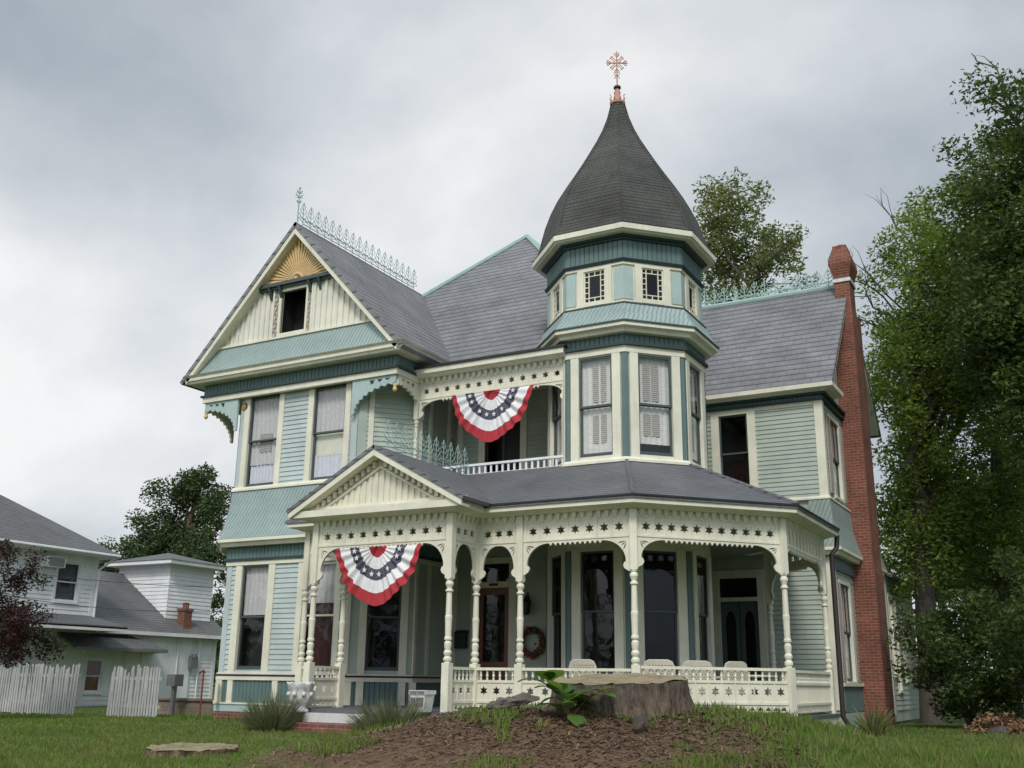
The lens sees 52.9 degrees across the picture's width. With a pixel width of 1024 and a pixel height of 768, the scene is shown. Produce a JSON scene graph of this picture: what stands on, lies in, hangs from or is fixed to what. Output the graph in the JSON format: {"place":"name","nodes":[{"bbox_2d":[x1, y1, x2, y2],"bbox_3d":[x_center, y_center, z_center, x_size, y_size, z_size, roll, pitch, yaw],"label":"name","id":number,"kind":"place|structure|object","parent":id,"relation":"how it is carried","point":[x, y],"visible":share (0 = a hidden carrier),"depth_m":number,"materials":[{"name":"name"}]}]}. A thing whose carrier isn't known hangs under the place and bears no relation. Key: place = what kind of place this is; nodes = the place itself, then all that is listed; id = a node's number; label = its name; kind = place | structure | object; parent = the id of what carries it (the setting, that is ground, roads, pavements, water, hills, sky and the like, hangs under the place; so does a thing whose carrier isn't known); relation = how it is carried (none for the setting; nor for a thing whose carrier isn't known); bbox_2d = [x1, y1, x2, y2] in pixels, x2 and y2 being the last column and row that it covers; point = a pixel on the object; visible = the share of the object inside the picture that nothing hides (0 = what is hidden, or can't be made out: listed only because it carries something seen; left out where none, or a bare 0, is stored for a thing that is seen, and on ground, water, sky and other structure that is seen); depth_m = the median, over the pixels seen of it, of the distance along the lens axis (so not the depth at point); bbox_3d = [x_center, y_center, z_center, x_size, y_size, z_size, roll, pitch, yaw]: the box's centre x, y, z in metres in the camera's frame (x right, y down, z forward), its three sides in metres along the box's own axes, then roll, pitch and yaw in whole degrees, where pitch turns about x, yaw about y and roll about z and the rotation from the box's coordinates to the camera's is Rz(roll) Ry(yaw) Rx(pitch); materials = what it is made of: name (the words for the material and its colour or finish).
{"place":"outdoors","nodes":[
{"label":"outdoors","id":0,"kind":"place"},
{"bbox_2d":[0,687,1023,767],"bbox_3d":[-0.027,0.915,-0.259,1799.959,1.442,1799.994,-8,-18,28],"label":"ground","id":1,"kind":"structure","parent":0,"point":[370,755],"depth_m":10.31,"materials":[{"name":"brown soil"}]},
{"bbox_2d":[0,538,67,668],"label":"plum tree","id":2,"kind":"object","parent":1,"relation":"on","point":[14,637],"visible":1,"depth_m":23.93,"materials":[{"name":"purple plant"}]},
{"bbox_2d":[0,663,81,714],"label":"picket fence","id":3,"kind":"object","parent":1,"relation":"on","point":[10,701],"visible":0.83,"depth_m":27.55,"materials":[{"name":"white wood"}]},
{"bbox_2d":[0,495,225,707],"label":"white house","id":4,"kind":"structure","parent":1,"relation":"on","point":[102,643],"depth_m":36.93,"materials":[{"name":"paint"}]},
{"bbox_2d":[40,556,65,567],"bbox_3d":[-15.595,6.050,34.983,0.470,0.340,0.700,-8,-18,28],"label":"window air conditioner","id":5,"kind":"object","parent":4,"relation":"attached to","point":[57,562],"depth_m":34.78,"materials":[{"name":"white paint"}]},
{"bbox_2d":[51,559,83,604],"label":"window","id":6,"kind":"structure","parent":4,"relation":"in","point":[65,590],"depth_m":35.67,"materials":[{"name":"white paint"}]},
{"bbox_2d":[82,656,105,695],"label":"window","id":7,"kind":"structure","parent":4,"relation":"in","point":[95,666],"depth_m":36.18,"materials":[{"name":"white paint"}]},
{"bbox_2d":[2,594,222,611],"bbox_3d":[-12.228,6.280,31.472,16.011,1.374,0.017,-3,-17,14],"label":"power line","id":8,"kind":"object","parent":4,"relation":"attached to","point":[109,608],"visible":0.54,"depth_m":31.32,"materials":[{"name":"black rubber"}]},
{"bbox_2d":[97,535,145,572],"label":"tree","id":9,"kind":"object","parent":1,"relation":"on","point":[130,552],"visible":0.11,"depth_m":79.67,"materials":[{"name":"green plant"}]},
{"bbox_2d":[106,664,163,716],"bbox_3d":[-9.443,7.702,25.799,1.957,1.320,0.079,-9,-19,31],"label":"picket fence","id":10,"kind":"object","parent":1,"relation":"on","point":[116,703],"visible":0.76,"depth_m":25.75,"materials":[{"name":"white wood"}]},
{"bbox_2d":[116,462,233,619],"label":"tree","id":11,"kind":"object","parent":1,"relation":"on","point":[175,534],"visible":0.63,"depth_m":82.74,"materials":[{"name":"green plant"}]},
{"bbox_2d":[166,674,183,715],"bbox_3d":[-8.874,8.205,26.989,0.300,1.150,0.300,-8,-18,28],"label":"utility box","id":12,"kind":"object","parent":1,"relation":"on","point":[174,681],"visible":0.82,"depth_m":26.97,"materials":[{"name":"grey metal"}]},
{"bbox_2d":[157,697,213,715],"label":"block wall","id":13,"kind":"structure","parent":1,"relation":"on","point":[186,706],"depth_m":27.40,"materials":[{"name":"grey concrete"}]},
{"bbox_2d":[143,742,238,758],"bbox_3d":[-3.939,4.530,12.535,1.385,0.277,1.242,-8,-18,28],"label":"flat stump","id":14,"kind":"object","parent":1,"relation":"on","point":[174,749],"visible":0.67,"depth_m":12.33,"materials":[{"name":"brown wood"}]},
{"bbox_2d":[199,669,205,715],"bbox_3d":[-7.903,7.846,26.116,0.229,1.183,0.047,-8,-18,28],"label":"standpipe","id":15,"kind":"object","parent":1,"relation":"on","point":[203,671],"visible":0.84,"depth_m":26.11,"materials":[{"name":"red metal"}]},
{"bbox_2d":[210,612,222,684],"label":"tree","id":16,"kind":"object","parent":1,"relation":"on","point":[218,622],"visible":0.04,"depth_m":66.68,"materials":[{"name":"plant"}]},
{"bbox_2d":[238,686,307,731],"bbox_3d":[-4.469,6.074,19.340,1.399,0.946,1.381,-8,-18,28],"label":"rosemary bush","id":17,"kind":"object","parent":1,"relation":"on","point":[277,716],"visible":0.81,"depth_m":19.04,"materials":[{"name":"green plant"}]},
{"bbox_2d":[341,691,431,731],"bbox_3d":[-2.056,5.689,17.762,1.815,0.845,1.800,-8,-18,28],"label":"rosemary bush","id":18,"kind":"object","parent":1,"relation":"on","point":[386,715],"visible":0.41,"depth_m":17.52,"materials":[{"name":"green plant"}]},
{"bbox_2d":[0,708,1023,767],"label":"lawn grass","id":19,"kind":"structure","parent":1,"relation":"on","point":[87,758],"depth_m":15.07,"materials":[{"name":"plant"}]},
{"bbox_2d":[220,704,826,767],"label":"mound litter","id":20,"kind":"object","parent":1,"relation":"on","point":[540,709],"visible":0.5,"depth_m":10.44,"materials":[{"name":"brown soil"}]},
{"bbox_2d":[486,697,513,709],"bbox_3d":[-0.128,3.531,11.392,0.328,0.145,0.198,-8,-18,28],"label":"wood chunk","id":21,"kind":"object","parent":20,"relation":"on","point":[500,700],"visible":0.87,"depth_m":11.34,"materials":[{"name":"wood"}]},
{"bbox_2d":[492,692,539,708],"bbox_3d":[0.044,3.503,11.394,0.523,0.186,0.236,-1,-16,6],"label":"wood chunk","id":22,"kind":"object","parent":21,"relation":"on","point":[522,698],"visible":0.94,"depth_m":11.34,"materials":[{"name":"wood"}]},
{"bbox_2d":[632,712,648,729],"bbox_3d":[1.305,3.422,10.458,0.171,0.169,0.164,-1,-16,5],"label":"wood chunk","id":23,"kind":"object","parent":20,"relation":"on","point":[640,721],"visible":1,"depth_m":10.42,"materials":[{"name":"wood"}]},
{"bbox_2d":[180,52,919,732],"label":"victorian house","id":24,"kind":"structure","parent":1,"relation":"on","point":[674,468],"depth_m":23.77,"materials":[{"name":"blue paint"}]},
{"bbox_2d":[4,568,225,587],"bbox_3d":[-12.219,5.609,31.666,16.010,1.376,0.017,-3,-17,14],"label":"power line","id":25,"kind":"object","parent":24,"relation":"attached to","point":[131,583],"visible":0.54,"depth_m":31.33,"materials":[{"name":"black rubber"}]},
{"bbox_2d":[227,564,275,672],"bbox_3d":[-5.974,5.536,24.433,1.330,2.780,0.595,-8,-18,28],"label":"window","id":26,"kind":"structure","parent":24,"relation":"in","point":[251,623],"depth_m":24.49,"materials":[{"name":"beige paint"}]},
{"bbox_2d":[238,393,285,487],"bbox_3d":[-6.035,1.451,25.680,1.460,2.680,0.595,-8,-18,28],"label":"window","id":27,"kind":"structure","parent":24,"relation":"in","point":[261,453],"depth_m":25.56,"materials":[{"name":"beige paint"}]},
{"bbox_2d":[270,282,313,337],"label":"attic window","id":28,"kind":"structure","parent":24,"relation":"in","point":[296,316],"depth_m":26.04,"materials":[{"name":"beige paint"}]},
{"bbox_2d":[286,682,315,711],"bbox_3d":[-4.025,5.947,19.576,0.518,0.551,0.518,14,-21,-39],"label":"scalloped urn","id":29,"kind":"object","parent":24,"relation":"on","point":[302,690],"visible":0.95,"depth_m":19.43,"materials":[{"name":"white stone"}]},
{"bbox_2d":[291,561,341,673],"bbox_3d":[-4.261,5.295,23.512,1.450,2.780,0.595,-8,-18,28],"label":"window","id":30,"kind":"structure","parent":24,"relation":"in","point":[328,602],"depth_m":23.38,"materials":[{"name":"beige paint"}]},
{"bbox_2d":[303,383,351,480],"bbox_3d":[-4.238,1.197,24.714,1.470,2.680,0.595,-8,-18,28],"label":"window","id":31,"kind":"structure","parent":24,"relation":"in","point":[329,407],"depth_m":24.61,"materials":[{"name":"beige paint"}]},
{"bbox_2d":[336,544,420,605],"bbox_3d":[-2.604,3.655,19.611,2.000,1.127,0.111,-8,-18,28],"label":"fan bunting","id":32,"kind":"object","parent":24,"relation":"attached to","point":[376,576],"visible":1,"depth_m":19.61,"materials":[{"name":"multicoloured fabric"}]},
{"bbox_2d":[356,576,409,674],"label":"window","id":33,"kind":"structure","parent":24,"relation":"in","point":[383,628],"depth_m":23.03,"materials":[{"name":"black glass"}]},
{"bbox_2d":[409,690,435,711],"bbox_3d":[-1.597,5.629,18.280,0.350,0.370,0.362,-8,-18,28],"label":"square planter","id":34,"kind":"object","parent":24,"relation":"on","point":[426,697],"visible":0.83,"depth_m":18.18,"materials":[{"name":"white stone"}]},
{"bbox_2d":[427,399,451,469],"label":"window","id":35,"kind":"structure","parent":24,"relation":"in","point":[449,401],"depth_m":25.34,"materials":[{"name":"beige paint"}]},
{"bbox_2d":[453,630,468,647],"bbox_3d":[-1.203,5.993,24.197,0.320,0.420,0.170,-8,-18,28],"label":"letter box","id":36,"kind":"object","parent":24,"relation":"attached to","point":[460,638],"visible":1,"depth_m":24.14,"materials":[{"name":"black metal"}]},
{"bbox_2d":[452,385,533,441],"bbox_3d":[-0.473,0.719,23.139,2.120,1.214,0.119,-8,-18,28],"label":"fan bunting","id":37,"kind":"object","parent":24,"relation":"attached to","point":[489,416],"visible":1,"depth_m":23.14,"materials":[{"name":"multicoloured fabric"}]},
{"bbox_2d":[478,587,508,694],"bbox_3d":[-0.439,6.062,23.877,0.860,2.630,0.130,-8,-18,28],"label":"front door","id":38,"kind":"structure","parent":24,"relation":"in","point":[493,602],"depth_m":24.00,"materials":[{"name":"brown glass"}]},
{"bbox_2d":[486,421,519,471],"bbox_3d":[-0.087,1.574,25.314,0.990,2.200,0.470,-8,-18,28],"label":"balcony door","id":39,"kind":"structure","parent":24,"relation":"in","point":[508,445],"depth_m":25.54,"materials":[{"name":"black glass"}]},
{"bbox_2d":[523,593,531,614],"bbox_3d":[0.338,5.013,23.524,0.273,0.512,0.225,10,-19,-29],"label":"wall lantern","id":40,"kind":"object","parent":24,"relation":"attached to","point":[527,601],"depth_m":23.43,"materials":[{"name":"black metal"}]},
{"bbox_2d":[523,626,545,659],"bbox_3d":[0.450,5.841,23.275,0.761,0.771,0.263,-8,-18,28],"label":"wreath","id":41,"kind":"object","parent":24,"relation":"attached to","point":[537,651],"visible":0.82,"depth_m":23.18,"materials":[{"name":"green plant"}]},
{"bbox_2d":[548,362,564,466],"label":"window","id":42,"kind":"structure","parent":24,"relation":"in","point":[556,405],"depth_m":23.12,"materials":[{"name":"beige paint"}]},
{"bbox_2d":[547,551,565,677],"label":"window","id":43,"kind":"structure","parent":24,"relation":"in","point":[555,565],"depth_m":21.84,"materials":[{"name":"beige paint"}]},
{"bbox_2d":[550,278,563,324],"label":"attic window","id":44,"kind":"structure","parent":24,"relation":"in","point":[556,294],"depth_m":23.71,"materials":[{"name":"beige paint"}]},
{"bbox_2d":[569,659,596,677],"bbox_3d":[1.458,5.667,19.321,0.650,0.959,0.601,-10,-19,33],"label":"wicker chair","id":45,"kind":"object","parent":24,"relation":"on","point":[582,663],"visible":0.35,"depth_m":19.20,"materials":[{"name":"white wicker"}]},
{"bbox_2d":[577,265,612,308],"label":"attic window","id":46,"kind":"structure","parent":24,"relation":"in","point":[594,286],"depth_m":22.69,"materials":[{"name":"beige paint"}]},
{"bbox_2d":[570,352,621,460],"bbox_3d":[1.913,0.533,22.146,1.280,2.580,0.595,-8,-18,28],"label":"window","id":47,"kind":"structure","parent":24,"relation":"in","point":[596,422],"depth_m":21.99,"materials":[{"name":"beige paint"}]},
{"bbox_2d":[572,548,624,674],"bbox_3d":[1.855,4.645,20.961,1.250,2.820,0.595,-8,-18,28],"label":"window","id":48,"kind":"structure","parent":24,"relation":"in","point":[597,576],"depth_m":20.78,"materials":[{"name":"black glass"}]},
{"bbox_2d":[634,264,670,305],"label":"attic window","id":49,"kind":"structure","parent":24,"relation":"in","point":[651,284],"depth_m":22.53,"materials":[{"name":"beige paint"}]},
{"bbox_2d":[629,352,682,459],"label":"window","id":50,"kind":"structure","parent":24,"relation":"in","point":[654,381],"depth_m":21.86,"materials":[{"name":"beige paint"}]},
{"bbox_2d":[643,659,677,675],"bbox_3d":[2.711,5.474,18.594,0.650,0.959,0.601,-5,-17,18],"label":"wicker chair","id":51,"kind":"object","parent":24,"relation":"on","point":[658,662],"visible":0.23,"depth_m":18.43,"materials":[{"name":"white wicker"}]},
{"bbox_2d":[637,550,688,677],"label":"window","id":52,"kind":"structure","parent":24,"relation":"in","point":[661,587],"depth_m":20.65,"materials":[{"name":"black glass"}]},
{"bbox_2d":[662,357,707,468],"bbox_3d":[3.786,0.705,22.653,0.595,2.580,1.280,-8,-18,28],"label":"window","id":53,"kind":"structure","parent":24,"relation":"in","point":[692,417],"depth_m":22.70,"materials":[{"name":"beige paint"}]},
{"bbox_2d":[684,275,699,320],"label":"attic window","id":54,"kind":"structure","parent":24,"relation":"in","point":[691,289],"depth_m":23.35,"materials":[{"name":"beige paint"}]},
{"bbox_2d":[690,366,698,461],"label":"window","id":55,"kind":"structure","parent":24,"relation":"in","point":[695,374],"depth_m":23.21,"materials":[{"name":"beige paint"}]},
{"bbox_2d":[681,660,713,693],"bbox_3d":[3.379,5.636,19.121,0.650,0.959,0.601,2,-16,-6],"label":"wicker chair","id":56,"kind":"object","parent":24,"relation":"on","point":[690,663],"visible":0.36,"depth_m":18.94,"materials":[{"name":"white wicker"}]},
{"bbox_2d":[691,551,715,679],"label":"window","id":57,"kind":"structure","parent":24,"relation":"in","point":[701,566],"depth_m":21.50,"materials":[{"name":"beige paint"}]},
{"bbox_2d":[713,661,747,707],"bbox_3d":[4.031,5.706,19.334,0.650,0.959,0.601,10,-19,-29],"label":"wicker chair","id":58,"kind":"object","parent":24,"relation":"on","point":[737,664],"visible":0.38,"depth_m":19.19,"materials":[{"name":"white wicker"}]},
{"bbox_2d":[721,602,741,695],"bbox_3d":[5.446,6.671,25.448,0.460,2.530,0.040,-8,-18,28],"label":"porch door","id":59,"kind":"structure","parent":24,"relation":"in","point":[730,611],"depth_m":25.59,"materials":[{"name":"green paint"}]},
{"bbox_2d":[710,409,758,487],"bbox_3d":[5.876,1.857,26.873,1.260,2.440,0.625,-8,-18,28],"label":"window","id":60,"kind":"structure","parent":24,"relation":"in","point":[733,433],"depth_m":26.74,"materials":[{"name":"black glass"}]},
{"bbox_2d":[740,601,761,694],"bbox_3d":[5.865,6.611,25.222,0.460,2.530,0.040,-8,-18,28],"label":"porch door","id":61,"kind":"structure","parent":24,"relation":"in","point":[750,640],"depth_m":25.34,"materials":[{"name":"green paint"}]},
{"bbox_2d":[827,413,845,505],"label":"window","id":62,"kind":"structure","parent":24,"relation":"in","point":[839,495],"depth_m":27.01,"materials":[{"name":"beige paint"}]},
{"bbox_2d":[837,579,857,682],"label":"window","id":63,"kind":"structure","parent":24,"relation":"in","point":[845,591],"depth_m":25.68,"materials":[{"name":"beige paint"}]},
{"bbox_2d":[887,593,898,678],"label":"window","id":64,"kind":"structure","parent":24,"relation":"in","point":[890,610],"depth_m":29.84,"materials":[{"name":"beige paint"}]},
{"bbox_2d":[891,595,903,693],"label":"window","id":65,"kind":"structure","parent":24,"relation":"in","point":[900,685],"depth_m":30.31,"materials":[{"name":"beige paint"}]},
{"bbox_2d":[899,602,910,682],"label":"window","id":66,"kind":"structure","parent":24,"relation":"in","point":[905,656],"depth_m":31.53,"materials":[{"name":"beige paint"}]},
{"bbox_2d":[904,604,914,681],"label":"window","id":67,"kind":"structure","parent":24,"relation":"in","point":[905,607],"depth_m":32.14,"materials":[{"name":"beige paint"}]},
{"bbox_2d":[517,670,615,727],"bbox_3d":[0.558,3.345,10.881,1.016,0.620,0.700,3,-16,-7],"label":"leafy weed","id":68,"kind":"object","parent":1,"relation":"on","point":[567,701],"visible":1,"depth_m":10.82,"materials":[{"name":"green plant"}]},
{"bbox_2d":[212,606,1018,691],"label":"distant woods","id":69,"kind":"object","parent":1,"relation":"on","point":[913,618],"visible":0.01,"depth_m":112.28,"materials":[{"name":"green plant"}]},
{"bbox_2d":[548,673,694,720],"bbox_3d":[1.185,3.633,11.447,1.897,0.838,1.862,-8,-18,28],"label":"tree stump","id":70,"kind":"object","parent":1,"relation":"on","point":[651,695],"visible":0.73,"depth_m":10.98,"materials":[{"name":"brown wood"}]},
{"bbox_2d":[274,698,1004,767],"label":"grass tufts","id":71,"kind":"object","parent":1,"relation":"on","point":[497,713],"visible":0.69,"depth_m":10.62,"materials":[{"name":"green plant"}]},
{"bbox_2d":[691,166,818,304],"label":"broadleaf tree","id":72,"kind":"object","parent":1,"relation":"on","point":[725,242],"visible":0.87,"depth_m":46.64,"materials":[{"name":"green plant"}]},
{"bbox_2d":[684,699,1022,767],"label":"rough grass","id":73,"kind":"structure","parent":1,"relation":"on","point":[727,709],"depth_m":10.37,"materials":[{"name":"plant"}]},
{"bbox_2d":[851,696,898,735],"bbox_3d":[7.145,6.593,20.399,1.057,0.823,1.026,-8,-18,28],"label":"yucca plant","id":74,"kind":"object","parent":1,"relation":"on","point":[878,725],"visible":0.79,"depth_m":20.25,"materials":[{"name":"green plant"}]},
{"bbox_2d":[850,176,1023,724],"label":"broadleaf tree","id":75,"kind":"object","parent":1,"relation":"on","point":[911,353],"visible":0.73,"depth_m":30.67,"materials":[{"name":"green plant"}]},
{"bbox_2d":[878,462,1020,710],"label":"broadleaf tree","id":76,"kind":"object","parent":1,"relation":"on","point":[947,588],"visible":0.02,"depth_m":47.29,"materials":[{"name":"green plant"}]},
{"bbox_2d":[884,589,1023,727],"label":"evergreen shrub","id":77,"kind":"object","parent":1,"relation":"on","point":[960,695],"visible":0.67,"depth_m":25.08,"materials":[{"name":"green plant"}]},
{"bbox_2d":[896,355,1023,723],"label":"broadleaf tree","id":78,"kind":"object","parent":1,"relation":"on","point":[998,583],"visible":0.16,"depth_m":33.35,"materials":[{"name":"green plant"}]},
{"bbox_2d":[922,53,1023,484],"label":"broadleaf tree","id":79,"kind":"object","parent":1,"relation":"on","point":[993,339],"visible":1,"depth_m":27.19,"materials":[{"name":"green plant"}]},
{"bbox_2d":[948,545,1023,723],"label":"evergreen shrub","id":80,"kind":"object","parent":1,"relation":"on","point":[1013,564],"visible":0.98,"depth_m":23.50,"materials":[{"name":"green plant"}]},
{"bbox_2d":[961,710,1023,734],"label":"leaf pile","id":81,"kind":"object","parent":1,"relation":"on","point":[1009,727],"visible":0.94,"depth_m":22.20,"materials":[{"name":"brown plant"}]},
{"bbox_2d":[961,426,1023,643],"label":"broadleaf tree","id":82,"kind":"object","parent":1,"relation":"on","point":[996,506],"visible":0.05,"depth_m":42.13,"materials":[{"name":"green plant"}]},
{"bbox_2d":[0,0,1023,688],"label":"sky","id":83,"kind":"structure","parent":0,"point":[155,155],"materials":[{"name":"grey"}]},
{"bbox_2d":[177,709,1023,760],"bbox_3d":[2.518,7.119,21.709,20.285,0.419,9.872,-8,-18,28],"label":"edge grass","id":84,"kind":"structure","parent":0,"point":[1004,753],"depth_m":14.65,"materials":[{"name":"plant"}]},
{"bbox_2d":[750,675,774,710],"bbox_3d":[4.776,6.161,20.462,0.920,0.732,0.920,-8,-18,28],"label":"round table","id":85,"kind":"object","parent":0,"point":[759,676],"visible":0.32,"depth_m":20.20,"materials":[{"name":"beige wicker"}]}
]}

